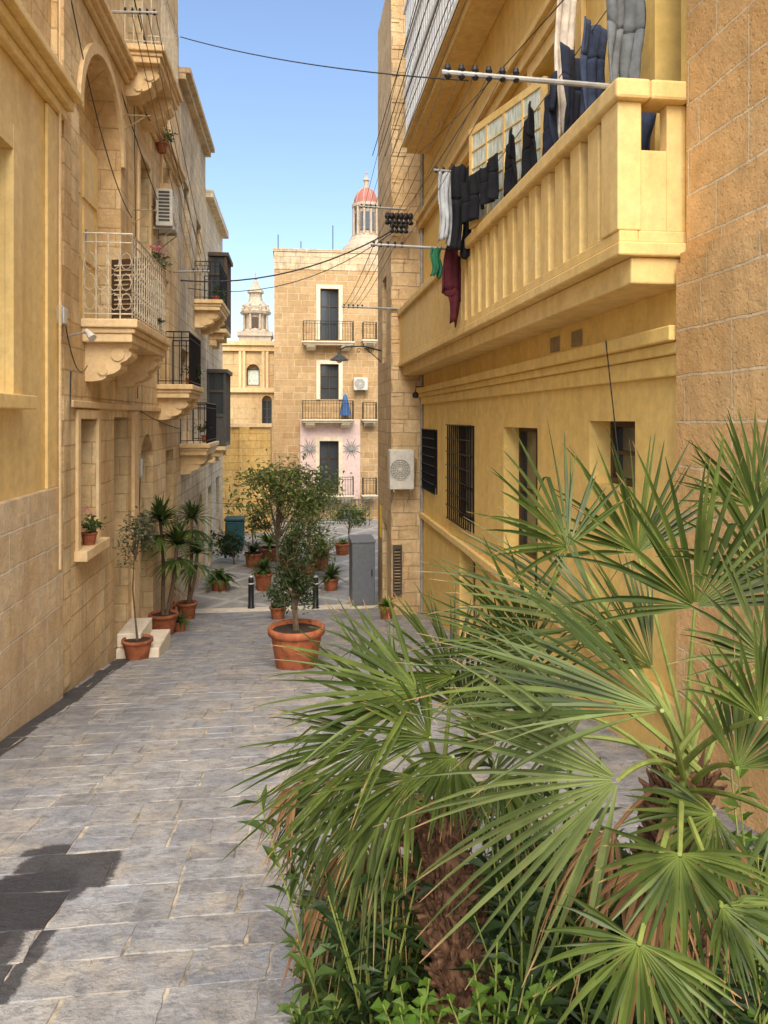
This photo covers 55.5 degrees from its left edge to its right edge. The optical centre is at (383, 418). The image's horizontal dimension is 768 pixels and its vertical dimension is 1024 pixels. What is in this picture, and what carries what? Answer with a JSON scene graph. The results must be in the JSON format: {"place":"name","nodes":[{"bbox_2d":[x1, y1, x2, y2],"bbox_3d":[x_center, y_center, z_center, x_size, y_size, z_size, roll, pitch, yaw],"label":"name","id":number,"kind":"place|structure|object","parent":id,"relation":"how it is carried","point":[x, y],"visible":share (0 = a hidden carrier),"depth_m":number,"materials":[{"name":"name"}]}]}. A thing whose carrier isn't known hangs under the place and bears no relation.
{"place":"outdoors","nodes":[
{"label":"outdoors","id":0,"kind":"place"},
{"bbox_2d":[237,272,273,340],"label":"bell tower","id":1,"kind":"structure","parent":0,"point":[255,312],"depth_m":68.02,"materials":[{"name":"stone"}]},
{"bbox_2d":[178,0,384,340],"label":"sky","id":2,"kind":"structure","parent":0,"point":[294,143],"materials":[{"name":"blue"}]},
{"bbox_2d":[192,519,378,608],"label":"plaza","id":3,"kind":"structure","parent":0,"point":[235,596],"depth_m":18.98,"materials":[{"name":"stone"}]},
{"bbox_2d":[200,568,242,590],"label":"potted plant","id":4,"kind":"object","parent":3,"relation":"on","point":[215,584],"visible":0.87,"depth_m":17.56,"materials":[{"name":"green plant"}]},
{"bbox_2d":[208,523,250,564],"bbox_3d":[-4.531,3.618,20.956,1.455,1.090,1.134,0,0,-7],"label":"bush","id":5,"kind":"object","parent":3,"relation":"on","point":[232,545],"visible":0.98,"depth_m":20.88,"materials":[{"name":"green plant"}]},
{"bbox_2d":[224,515,245,550],"bbox_3d":[-4.719,3.635,23.106,0.620,1.050,0.670,0,0,-7],"label":"wheelie bin","id":6,"kind":"object","parent":3,"relation":"on","point":[235,522],"visible":0.69,"depth_m":22.83,"materials":[{"name":"teal plastic"}]},
{"bbox_2d":[236,540,274,567],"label":"potted plant","id":7,"kind":"object","parent":3,"relation":"on","point":[252,554],"visible":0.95,"depth_m":20.34,"materials":[{"name":"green plant"}]},
{"bbox_2d":[244,501,275,544],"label":"bush","id":8,"kind":"object","parent":3,"relation":"on","point":[265,525],"visible":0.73,"depth_m":23.63,"materials":[{"name":"green plant"}]},
{"bbox_2d":[248,556,278,590],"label":"potted plant","id":9,"kind":"object","parent":3,"relation":"on","point":[263,575],"visible":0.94,"depth_m":17.59,"materials":[{"name":"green plant"}]},
{"bbox_2d":[251,529,285,561],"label":"potted plant","id":10,"kind":"object","parent":3,"relation":"on","point":[267,540],"visible":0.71,"depth_m":21.21,"materials":[{"name":"green plant"}]},
{"bbox_2d":[221,449,351,574],"bbox_3d":[-2.653,2.466,19.108,3.623,3.391,2.955,0,0,-7],"label":"plaza tree","id":11,"kind":"object","parent":3,"relation":"on","point":[275,486],"visible":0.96,"depth_m":18.94,"materials":[{"name":"green plant"}]},
{"bbox_2d":[269,483,348,579],"bbox_3d":[-1.791,2.904,18.544,2.083,2.516,1.431,0,0,28],"label":"plaza tree","id":12,"kind":"object","parent":3,"relation":"on","point":[314,539],"visible":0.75,"depth_m":18.46,"materials":[{"name":"green plant"}]},
{"bbox_2d":[313,542,335,570],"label":"potted plant","id":13,"kind":"object","parent":3,"relation":"on","point":[323,557],"visible":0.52,"depth_m":19.90,"materials":[{"name":"green plant"}]},
{"bbox_2d":[280,498,371,524],"bbox_3d":[-2.276,3.660,28.733,3.614,1.000,0.036,0,0,-7],"label":"iron fence","id":14,"kind":"object","parent":3,"relation":"on","point":[358,499],"visible":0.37,"depth_m":28.84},
{"bbox_2d":[317,561,348,590],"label":"potted plant","id":15,"kind":"object","parent":3,"relation":"on","point":[331,579],"visible":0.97,"depth_m":17.63,"materials":[{"name":"green plant"}]},
{"bbox_2d":[334,538,348,555],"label":"potted plant","id":16,"kind":"object","parent":3,"relation":"on","point":[342,548],"visible":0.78,"depth_m":22.16,"materials":[{"name":"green plant"}]},
{"bbox_2d":[321,500,372,541],"bbox_3d":[-1.158,3.387,24.262,1.906,1.553,1.274,0,0,-7],"label":"tree","id":17,"kind":"object","parent":3,"relation":"on","point":[357,517],"visible":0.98,"depth_m":24.27,"materials":[{"name":"green plant"}]},
{"bbox_2d":[348,534,375,608],"bbox_3d":[-0.498,3.409,16.335,0.540,1.490,0.960,0,0,-7],"label":"utility cabinet","id":18,"kind":"object","parent":3,"relation":"on","point":[361,567],"visible":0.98,"depth_m":15.89,"materials":[{"name":"grey plastic"}]},
{"bbox_2d":[342,170,377,250],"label":"church dome","id":19,"kind":"structure","parent":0,"point":[364,225],"depth_m":79.11,"materials":[{"name":"stone"}]},
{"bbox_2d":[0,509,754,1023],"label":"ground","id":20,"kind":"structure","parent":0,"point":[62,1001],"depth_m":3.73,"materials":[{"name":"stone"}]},
{"bbox_2d":[0,0,82,740],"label":"townhouse","id":21,"kind":"structure","parent":20,"relation":"on","point":[40,95],"depth_m":6.58,"materials":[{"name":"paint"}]},
{"bbox_2d":[51,0,203,693],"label":"townhouse","id":22,"kind":"structure","parent":20,"relation":"on","point":[111,434],"depth_m":9.65,"materials":[{"name":"stone"}]},
{"bbox_2d":[79,135,97,317],"bbox_3d":[-3.756,-2.320,9.064,0.102,2.360,1.500,0,0,-7],"label":"door","id":23,"kind":"structure","parent":22,"relation":"in","point":[88,163],"depth_m":9.27,"materials":[{"name":"paint"}]},
{"bbox_2d":[81,508,106,545],"bbox_3d":[-3.394,1.237,8.437,0.348,0.426,0.423,0,0,-7],"label":"flower pot","id":24,"kind":"object","parent":22,"relation":"on","point":[89,535],"visible":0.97,"depth_m":8.34,"materials":[{"name":"ceramic"}]},
{"bbox_2d":[71,0,131,217],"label":"wire","id":25,"kind":"object","parent":22,"relation":"attached to","point":[94,107],"visible":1,"depth_m":8.64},
{"bbox_2d":[111,7,157,15],"bbox_3d":[-3.239,-5.178,9.278,0.702,0.095,0.040,0,0,-7],"label":"drying pole","id":26,"kind":"object","parent":22,"relation":"attached to","point":[154,12],"visible":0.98,"depth_m":9.28,"materials":[{"name":"white metal"}]},
{"bbox_2d":[132,15,192,269],"bbox_3d":[-3.506,-4.075,11.864,0.012,2.261,5.205,0,0,-6],"label":"wire","id":27,"kind":"object","parent":26,"relation":"attached to","point":[158,128],"visible":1,"depth_m":10.93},
{"bbox_2d":[143,243,172,279],"bbox_3d":[-3.137,-2.205,10.220,0.542,0.510,0.361,0,0,17],"label":"flower pot","id":28,"kind":"object","parent":22,"relation":"attached to","point":[155,255],"visible":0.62,"depth_m":10.16,"materials":[{"name":"ceramic"}]},
{"bbox_2d":[153,188,178,249],"bbox_3d":[-3.758,-3.411,12.586,0.357,0.938,0.608,0,0,-7],"label":"air conditioner","id":29,"kind":"object","parent":22,"relation":"attached to","point":[167,215],"visible":0.99,"depth_m":12.30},
{"bbox_2d":[155,128,178,153],"bbox_3d":[-3.815,-4.819,12.695,0.526,0.439,0.412,0,0,0],"label":"flower pot","id":30,"kind":"object","parent":22,"relation":"attached to","point":[160,148],"visible":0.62,"depth_m":12.57,"materials":[{"name":"ceramic"}]},
{"bbox_2d":[173,268,209,272],"bbox_3d":[-3.814,-2.928,14.446,0.702,0.095,0.040,0,0,-7],"label":"drying pole","id":31,"kind":"object","parent":22,"relation":"attached to","point":[198,270],"visible":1,"depth_m":14.44,"materials":[{"name":"white metal"}]},
{"bbox_2d":[140,15,197,269],"bbox_3d":[-3.407,-4.075,11.877,0.012,2.261,5.205,0,0,-6],"label":"wire","id":32,"kind":"object","parent":31,"relation":"attached to","point":[166,133],"visible":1,"depth_m":11.03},
{"bbox_2d":[148,15,202,269],"bbox_3d":[-3.308,-4.075,11.889,0.012,2.261,5.205,0,0,-6],"label":"wire","id":33,"kind":"object","parent":31,"relation":"attached to","point":[172,133],"visible":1,"depth_m":11.07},
{"bbox_2d":[156,15,207,269],"bbox_3d":[-3.208,-4.075,11.900,0.012,2.261,5.205,0,0,-6],"label":"wire","id":34,"kind":"object","parent":31,"relation":"attached to","point":[179,133],"visible":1,"depth_m":11.06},
{"bbox_2d":[188,230,395,291],"bbox_3d":[-1.767,-3.024,14.000,3.985,1.186,0.016,0,0,0],"label":"wire","id":35,"kind":"object","parent":22,"relation":"attached to","point":[294,281],"visible":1,"depth_m":14.00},
{"bbox_2d":[178,67,229,600],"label":"townhouse","id":36,"kind":"structure","parent":20,"relation":"on","point":[200,316],"depth_m":16.78,"materials":[{"name":"stone"}]},
{"bbox_2d":[205,187,232,573],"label":"townhouse","id":37,"kind":"structure","parent":20,"relation":"on","point":[217,384],"depth_m":20.33,"materials":[{"name":"stone"}]},
{"bbox_2d":[223,423,272,532],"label":"yellow building","id":38,"kind":"structure","parent":20,"relation":"on","point":[251,442],"depth_m":26.54,"materials":[{"name":"stone"}]},
{"bbox_2d":[223,340,273,508],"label":"church building","id":39,"kind":"structure","parent":20,"relation":"on","point":[249,365],"depth_m":33.48,"materials":[{"name":"beige stone"}]},
{"bbox_2d":[247,369,259,385],"bbox_3d":[-6.043,-1.911,33.748,0.591,0.788,0.080,0,0,-7],"label":"window","id":40,"kind":"structure","parent":39,"relation":"in","point":[253,375],"depth_m":33.74,"materials":[{"name":"white glass"}]},
{"bbox_2d":[262,400,271,422],"bbox_3d":[-5.420,-0.253,33.824,0.454,1.211,0.080,0,0,-7],"label":"window","id":41,"kind":"structure","parent":39,"relation":"in","point":[266,404],"depth_m":33.81,"materials":[{"name":"grey glass"}]},
{"bbox_2d":[195,603,379,612],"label":"paving kerb","id":42,"kind":"structure","parent":20,"relation":"on","point":[244,609],"depth_m":15.82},
{"bbox_2d":[248,575,254,608],"bbox_3d":[-2.902,3.792,15.935,0.170,0.735,0.170,0,0,-7],"label":"bollard","id":43,"kind":"object","parent":42,"relation":"on","point":[251,592],"visible":1,"depth_m":15.89,"materials":[{"name":"black metal"}]},
{"bbox_2d":[273,248,377,520],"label":"apartment building","id":44,"kind":"structure","parent":20,"relation":"on","point":[317,326],"depth_m":29.91,"materials":[{"name":"brown stone"}]},
{"bbox_2d":[320,289,337,339],"bbox_3d":[-2.258,-4.272,30.117,0.755,2.112,0.080,0,0,-7],"label":"window","id":45,"kind":"structure","parent":44,"relation":"in","point":[328,297],"depth_m":30.11,"materials":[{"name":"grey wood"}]},
{"bbox_2d":[320,364,337,398],"bbox_3d":[-2.258,-1.513,30.117,0.755,1.450,0.080,0,0,-7],"label":"window","id":46,"kind":"structure","parent":44,"relation":"in","point":[328,372],"depth_m":30.11,"materials":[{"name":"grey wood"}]},
{"bbox_2d":[320,441,337,492],"bbox_3d":[-2.274,1.986,30.115,0.787,2.144,0.080,0,0,-7],"label":"window","id":47,"kind":"structure","parent":44,"relation":"in","point":[328,449],"depth_m":30.11,"materials":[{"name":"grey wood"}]},
{"bbox_2d":[340,391,349,418],"bbox_3d":[-1.582,-0.543,29.776,0.480,1.150,0.457,0,0,-7],"label":"folded parasol","id":48,"kind":"object","parent":44,"relation":"on","point":[345,410],"visible":0.89,"depth_m":29.64,"materials":[{"name":"blue fabric"}]},
{"bbox_2d":[353,378,367,396],"bbox_3d":[-0.963,-1.272,29.940,0.572,0.814,0.317,0,0,-7],"label":"air conditioner","id":49,"kind":"object","parent":44,"relation":"attached to","point":[360,383],"visible":1,"depth_m":29.80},
{"bbox_2d":[378,0,419,614],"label":"corner house","id":50,"kind":"structure","parent":20,"relation":"on","point":[398,428],"depth_m":14.53,"materials":[{"name":"stone"}]},
{"bbox_2d":[330,345,381,362],"bbox_3d":[-0.619,-1.413,16.042,1.147,0.394,0.420,0,0,-7],"label":"wall lamp","id":51,"kind":"object","parent":50,"relation":"attached to","point":[339,357],"visible":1,"depth_m":15.99,"materials":[{"name":"black metal"}]},
{"bbox_2d":[388,449,413,502],"bbox_3d":[0.323,1.139,14.281,0.486,1.078,0.417,0,0,-7],"label":"air conditioner","id":52,"kind":"object","parent":50,"relation":"attached to","point":[400,469],"visible":1,"depth_m":14.09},
{"bbox_2d":[397,0,686,757],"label":"yellow house","id":53,"kind":"structure","parent":20,"relation":"on","point":[576,241],"depth_m":6.81,"materials":[{"name":"paint"}]},
{"bbox_2d":[180,36,468,80],"bbox_3d":[-1.432,-5.746,11.500,0.018,3.172,7.041,0,0,-45],"label":"wire","id":54,"kind":"object","parent":53,"relation":"attached to","point":[328,66],"visible":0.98,"depth_m":10.83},
{"bbox_2d":[385,212,413,225],"bbox_3d":[0.293,-3.867,14.132,0.571,0.225,0.120,0,0,-7],"label":"insulator rack","id":55,"kind":"object","parent":53,"relation":"attached to","point":[392,216],"visible":0.94,"depth_m":14.10,"materials":[{"name":"ceramic"}]},
{"bbox_2d":[390,223,412,233],"bbox_3d":[0.337,-3.686,14.126,0.463,0.195,0.104,0,0,-7],"label":"insulator rack","id":56,"kind":"object","parent":53,"relation":"attached to","point":[401,227],"visible":0.89,"depth_m":14.09,"materials":[{"name":"ceramic"}]},
{"bbox_2d":[180,231,389,281],"bbox_3d":[-1.730,-3.142,13.851,4.132,1.214,0.028,0,0,-10],"label":"wire","id":57,"kind":"object","parent":56,"relation":"attached to","point":[288,271],"visible":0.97,"depth_m":13.83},
{"bbox_2d":[370,241,445,249],"bbox_3d":[0.407,-2.197,9.286,1.161,0.095,0.040,0,0,-7],"label":"drying pole","id":58,"kind":"object","parent":53,"relation":"attached to","point":[387,244],"visible":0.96,"depth_m":9.25,"materials":[{"name":"white metal"}]},
{"bbox_2d":[430,247,442,278],"bbox_3d":[0.663,-1.977,9.244,0.165,0.412,0.083,0,0,-7],"label":"sock","id":59,"kind":"object","parent":58,"relation":"hanging from","point":[437,266],"visible":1,"depth_m":9.23,"materials":[{"name":"green fabric"}]},
{"bbox_2d":[420,154,423,612],"bbox_3d":[0.742,-1.501,14.343,0.069,11.001,0.171,0,0,4],"label":"drainpipe","id":60,"kind":"object","parent":53,"relation":"attached to","point":[421,384],"visible":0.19,"depth_m":14.36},
{"bbox_2d":[433,166,450,172],"bbox_3d":[0.915,-3.007,8.874,0.652,0.095,0.040,0,0,-7],"label":"drying pole","id":61,"kind":"object","parent":53,"relation":"attached to","point":[436,170],"visible":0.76,"depth_m":8.83,"materials":[{"name":"white metal"}]},
{"bbox_2d":[437,171,451,245],"bbox_3d":[0.748,-2.554,8.860,0.200,0.914,0.117,0,0,-7],"label":"towel","id":62,"kind":"object","parent":61,"relation":"hanging from","point":[445,205],"visible":0.92,"depth_m":8.84,"materials":[{"name":"grey fabric"}]},
{"bbox_2d":[442,246,460,327],"bbox_3d":[0.873,-1.694,9.084,0.326,1.118,0.119,0,0,-7],"label":"shirt","id":63,"kind":"object","parent":53,"relation":"hanging from","point":[451,280],"visible":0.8,"depth_m":9.05,"materials":[{"name":"red fabric"}]},
{"bbox_2d":[449,164,471,259],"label":"trousers","id":64,"kind":"object","parent":53,"relation":"hanging from","point":[459,174],"visible":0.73,"depth_m":8.66,"materials":[{"name":"black fabric"}]},
{"bbox_2d":[460,426,472,523],"bbox_3d":[1.394,0.860,11.199,0.080,1.520,1.700,0,0,-7],"label":"window","id":65,"kind":"structure","parent":53,"relation":"in","point":[460,426],"depth_m":11.56,"materials":[{"name":"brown wood"}]},
{"bbox_2d":[469,76,547,228],"bbox_3d":[1.294,-2.775,7.806,0.045,1.150,1.460,0,0,-23],"label":"open window leaf","id":66,"kind":"structure","parent":53,"relation":"in","point":[490,136],"depth_m":7.80,"materials":[{"name":"yellow paint"}]},
{"bbox_2d":[441,63,610,88],"bbox_3d":[0.961,-2.223,4.750,1.191,0.102,0.048,0,0,-7],"label":"drying pole","id":67,"kind":"object","parent":53,"relation":"attached to","point":[461,73],"visible":0.96,"depth_m":4.72,"materials":[{"name":"silver metal"}]},
{"bbox_2d":[519,428,537,559],"bbox_3d":[1.752,0.850,8.245,0.080,1.500,1.250,0,0,-7],"label":"window","id":68,"kind":"structure","parent":53,"relation":"in","point":[528,436],"depth_m":8.63,"materials":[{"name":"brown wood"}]},
{"bbox_2d":[498,9,606,160],"bbox_3d":[1.319,-2.799,6.909,0.010,0.132,4.800,0,0,-7],"label":"wire","id":69,"kind":"object","parent":53,"relation":"attached to","point":[560,75],"visible":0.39,"depth_m":5.95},
{"bbox_2d":[460,170,480,224],"bbox_3d":[0.973,-2.467,8.221,0.139,0.540,0.546,0,0,-7],"label":"shirt","id":70,"kind":"object","parent":69,"relation":"hanging from","point":[470,193],"visible":1,"depth_m":8.10,"materials":[{"name":"black fabric"}]},
{"bbox_2d":[480,153,498,209],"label":"shorts","id":71,"kind":"object","parent":69,"relation":"hanging from","point":[489,185],"visible":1,"depth_m":7.56,"materials":[{"name":"black fabric"}]},
{"bbox_2d":[503,128,517,196],"bbox_3d":[1.245,-2.462,7.214,0.132,0.616,0.548,0,0,8],"label":"shirt","id":72,"kind":"object","parent":69,"relation":"hanging from","point":[510,178],"visible":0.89,"depth_m":7.08,"materials":[{"name":"black fabric"}]},
{"bbox_2d":[521,101,537,178],"bbox_3d":[1.321,-2.457,6.699,0.135,0.666,0.587,0,0,7],"label":"shirt","id":73,"kind":"object","parent":69,"relation":"hanging from","point":[529,161],"visible":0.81,"depth_m":6.61,"materials":[{"name":"black fabric"}]},
{"bbox_2d":[542,71,558,156],"bbox_3d":[1.400,-2.466,6.160,0.115,0.690,0.584,0,0,1],"label":"shirt","id":74,"kind":"object","parent":69,"relation":"hanging from","point":[550,134],"visible":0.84,"depth_m":5.97,"materials":[{"name":"blue fabric"}]},
{"bbox_2d":[554,0,576,138],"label":"shawl","id":75,"kind":"object","parent":69,"relation":"hanging from","point":[565,22],"visible":0.52,"depth_m":5.99,"materials":[{"name":"beige fabric"}]},
{"bbox_2d":[560,42,580,132],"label":"trousers","id":76,"kind":"object","parent":69,"relation":"hanging from","point":[570,64],"visible":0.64,"depth_m":5.59,"materials":[{"name":"blue fabric"}]},
{"bbox_2d":[580,16,607,115],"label":"trousers","id":77,"kind":"object","parent":69,"relation":"hanging from","point":[593,54],"visible":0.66,"depth_m":5.28,"materials":[{"name":"fabric"}]},
{"bbox_2d":[606,0,645,83],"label":"trousers","id":78,"kind":"object","parent":69,"relation":"hanging from","point":[626,22],"visible":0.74,"depth_m":4.96,"materials":[{"name":"grey fabric"}]},
{"bbox_2d":[611,421,634,486],"bbox_3d":[2.040,0.285,5.863,0.080,0.530,0.850,0,0,-7],"label":"window","id":79,"kind":"structure","parent":53,"relation":"in","point":[625,430],"depth_m":6.10,"materials":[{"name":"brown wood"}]},
{"bbox_2d":[641,112,656,150],"bbox_3d":[1.751,-1.869,5.020,0.313,0.539,0.082,0,0,-16],"label":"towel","id":80,"kind":"object","parent":53,"relation":"hanging from","point":[647,121],"visible":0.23,"depth_m":5.02,"materials":[{"name":"fabric"}]},
{"bbox_2d":[676,0,767,838],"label":"stone house","id":81,"kind":"structure","parent":20,"relation":"on","point":[721,316],"depth_m":4.18,"materials":[{"name":"stone"}]},
{"bbox_2d":[0,608,767,1023],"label":"street paving","id":82,"kind":"structure","parent":0,"point":[132,884],"depth_m":4.07,"materials":[{"name":"stone"}]},
{"bbox_2d":[112,505,158,659],"bbox_3d":[-3.357,2.193,9.798,0.575,2.053,0.590,0,0,2],"label":"potted tree","id":83,"kind":"object","parent":82,"relation":"on","point":[137,648],"visible":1,"depth_m":9.76,"materials":[{"name":"green plant"}]},
{"bbox_2d":[116,618,169,658],"bbox_3d":[-3.371,3.186,10.269,0.565,0.564,0.900,0,0,-7],"label":"doorstep","id":84,"kind":"object","parent":82,"relation":"on","point":[160,644],"visible":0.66,"depth_m":10.12,"materials":[{"name":"stone"}]},
{"bbox_2d":[141,494,213,634],"bbox_3d":[-3.583,2.430,12.218,1.512,2.362,1.281,0,0,-7],"label":"yucca","id":85,"kind":"object","parent":82,"relation":"on","point":[164,618],"visible":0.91,"depth_m":12.14,"materials":[{"name":"plant"}]},
{"bbox_2d":[175,611,192,631],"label":"potted plant","id":86,"kind":"object","parent":82,"relation":"on","point":[181,624],"visible":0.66,"depth_m":12.49,"materials":[{"name":"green plant"}]},
{"bbox_2d":[172,499,227,619],"bbox_3d":[-3.795,2.786,14.514,1.432,2.374,1.215,0,0,-7],"label":"yucca","id":87,"kind":"object","parent":82,"relation":"on","point":[189,604],"visible":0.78,"depth_m":14.42,"materials":[{"name":"plant"}]},
{"bbox_2d":[261,578,301,619],"bbox_3d":[-1.987,3.476,14.109,0.793,0.821,0.587,0,0,-7],"label":"potted plant","id":88,"kind":"object","parent":82,"relation":"on","point":[276,615],"visible":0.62,"depth_m":14.05,"materials":[{"name":"green plant"}]},
{"bbox_2d":[264,510,329,669],"bbox_3d":[-1.062,2.071,8.963,0.746,1.942,0.873,0,0,12],"label":"potted tree","id":89,"kind":"object","parent":82,"relation":"on","point":[285,631],"visible":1,"depth_m":8.81,"materials":[{"name":"green plant"}]},
{"bbox_2d":[371,596,398,619],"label":"potted plant","id":90,"kind":"object","parent":82,"relation":"on","point":[384,606],"visible":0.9,"depth_m":13.71,"materials":[{"name":"green plant"}]},
{"bbox_2d":[300,855,767,1023],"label":"planting bed soil","id":91,"kind":"structure","parent":82,"relation":"on","point":[304,991],"depth_m":2.51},
{"bbox_2d":[275,987,353,1023],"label":"leafy plant","id":92,"kind":"object","parent":91,"relation":"on","point":[300,1018],"visible":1,"depth_m":2.04,"materials":[{"name":"green plant"}]},
{"bbox_2d":[230,767,413,1023],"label":"leafy plant","id":93,"kind":"object","parent":91,"relation":"on","point":[319,992],"visible":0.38,"depth_m":2.16,"materials":[{"name":"green plant"}]},
{"bbox_2d":[296,840,439,1023],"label":"leafy plant","id":94,"kind":"object","parent":91,"relation":"on","point":[361,1012],"visible":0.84,"depth_m":2.08,"materials":[{"name":"green plant"}]},
{"bbox_2d":[371,782,435,1000],"bbox_3d":[0.081,1.593,2.436,0.319,0.736,0.441,0,0,-7],"label":"leafy plant","id":95,"kind":"object","parent":91,"relation":"on","point":[413,963],"visible":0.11,"depth_m":2.38,"materials":[{"name":"green plant"}]},
{"bbox_2d":[221,582,595,1023],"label":"fan palm","id":96,"kind":"object","parent":91,"relation":"on","point":[438,838],"visible":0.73,"depth_m":2.13,"materials":[{"name":"green plant"}]},
{"bbox_2d":[370,977,447,1023],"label":"leafy plant","id":97,"kind":"object","parent":91,"relation":"on","point":[417,1016],"visible":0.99,"depth_m":1.99,"materials":[{"name":"green plant"}]},
{"bbox_2d":[440,935,556,1023],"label":"leafy plant","id":98,"kind":"object","parent":91,"relation":"on","point":[479,999],"visible":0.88,"depth_m":1.89,"materials":[{"name":"green plant"}]},
{"bbox_2d":[433,757,565,966],"bbox_3d":[0.366,1.536,2.477,0.511,0.868,0.502,0,0,34],"label":"leafy plant","id":99,"kind":"object","parent":91,"relation":"on","point":[480,856],"visible":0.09,"depth_m":2.44,"materials":[{"name":"green plant"}]},
{"bbox_2d":[284,807,767,1023],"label":"ground cover","id":100,"kind":"object","parent":91,"relation":"on","point":[748,844],"visible":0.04,"depth_m":2.54,"materials":[{"name":"green plant"}]},
{"bbox_2d":[447,829,613,1023],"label":"leafy plant","id":101,"kind":"object","parent":91,"relation":"on","point":[494,928],"visible":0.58,"depth_m":2.08,"materials":[{"name":"green plant"}]},
{"bbox_2d":[476,795,601,957],"bbox_3d":[0.507,1.651,2.488,0.487,0.621,0.341,0,0,-7],"label":"leafy plant","id":102,"kind":"object","parent":91,"relation":"on","point":[534,874],"visible":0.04,"depth_m":2.47,"materials":[{"name":"green plant"}]},
{"bbox_2d":[472,754,621,1023],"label":"leafy plant","id":103,"kind":"object","parent":91,"relation":"on","point":[582,896],"visible":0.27,"depth_m":2.21,"materials":[{"name":"green plant"}]},
{"bbox_2d":[373,400,767,1023],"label":"fan palm","id":104,"kind":"object","parent":91,"relation":"on","point":[672,885],"visible":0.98,"depth_m":1.63,"materials":[{"name":"green plant"}]},
{"bbox_2d":[541,899,662,1023],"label":"leafy plant","id":105,"kind":"object","parent":91,"relation":"on","point":[568,987],"visible":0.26,"depth_m":2.01,"materials":[{"name":"green plant"}]},
{"bbox_2d":[592,827,645,967],"bbox_3d":[0.820,1.609,2.345,0.374,0.644,0.431,0,0,20],"label":"leafy plant","id":106,"kind":"object","parent":91,"relation":"on","point":[624,854],"visible":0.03,"depth_m":2.33,"materials":[{"name":"green plant"}]},
{"bbox_2d":[650,874,767,1023],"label":"leafy plant","id":107,"kind":"object","parent":91,"relation":"on","point":[733,1008],"visible":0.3,"depth_m":1.86,"materials":[{"name":"green plant"}]},
{"bbox_2d":[714,738,767,1023],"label":"leafy plant","id":108,"kind":"object","parent":91,"relation":"on","point":[742,838],"visible":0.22,"depth_m":2.08,"materials":[{"name":"green plant"}]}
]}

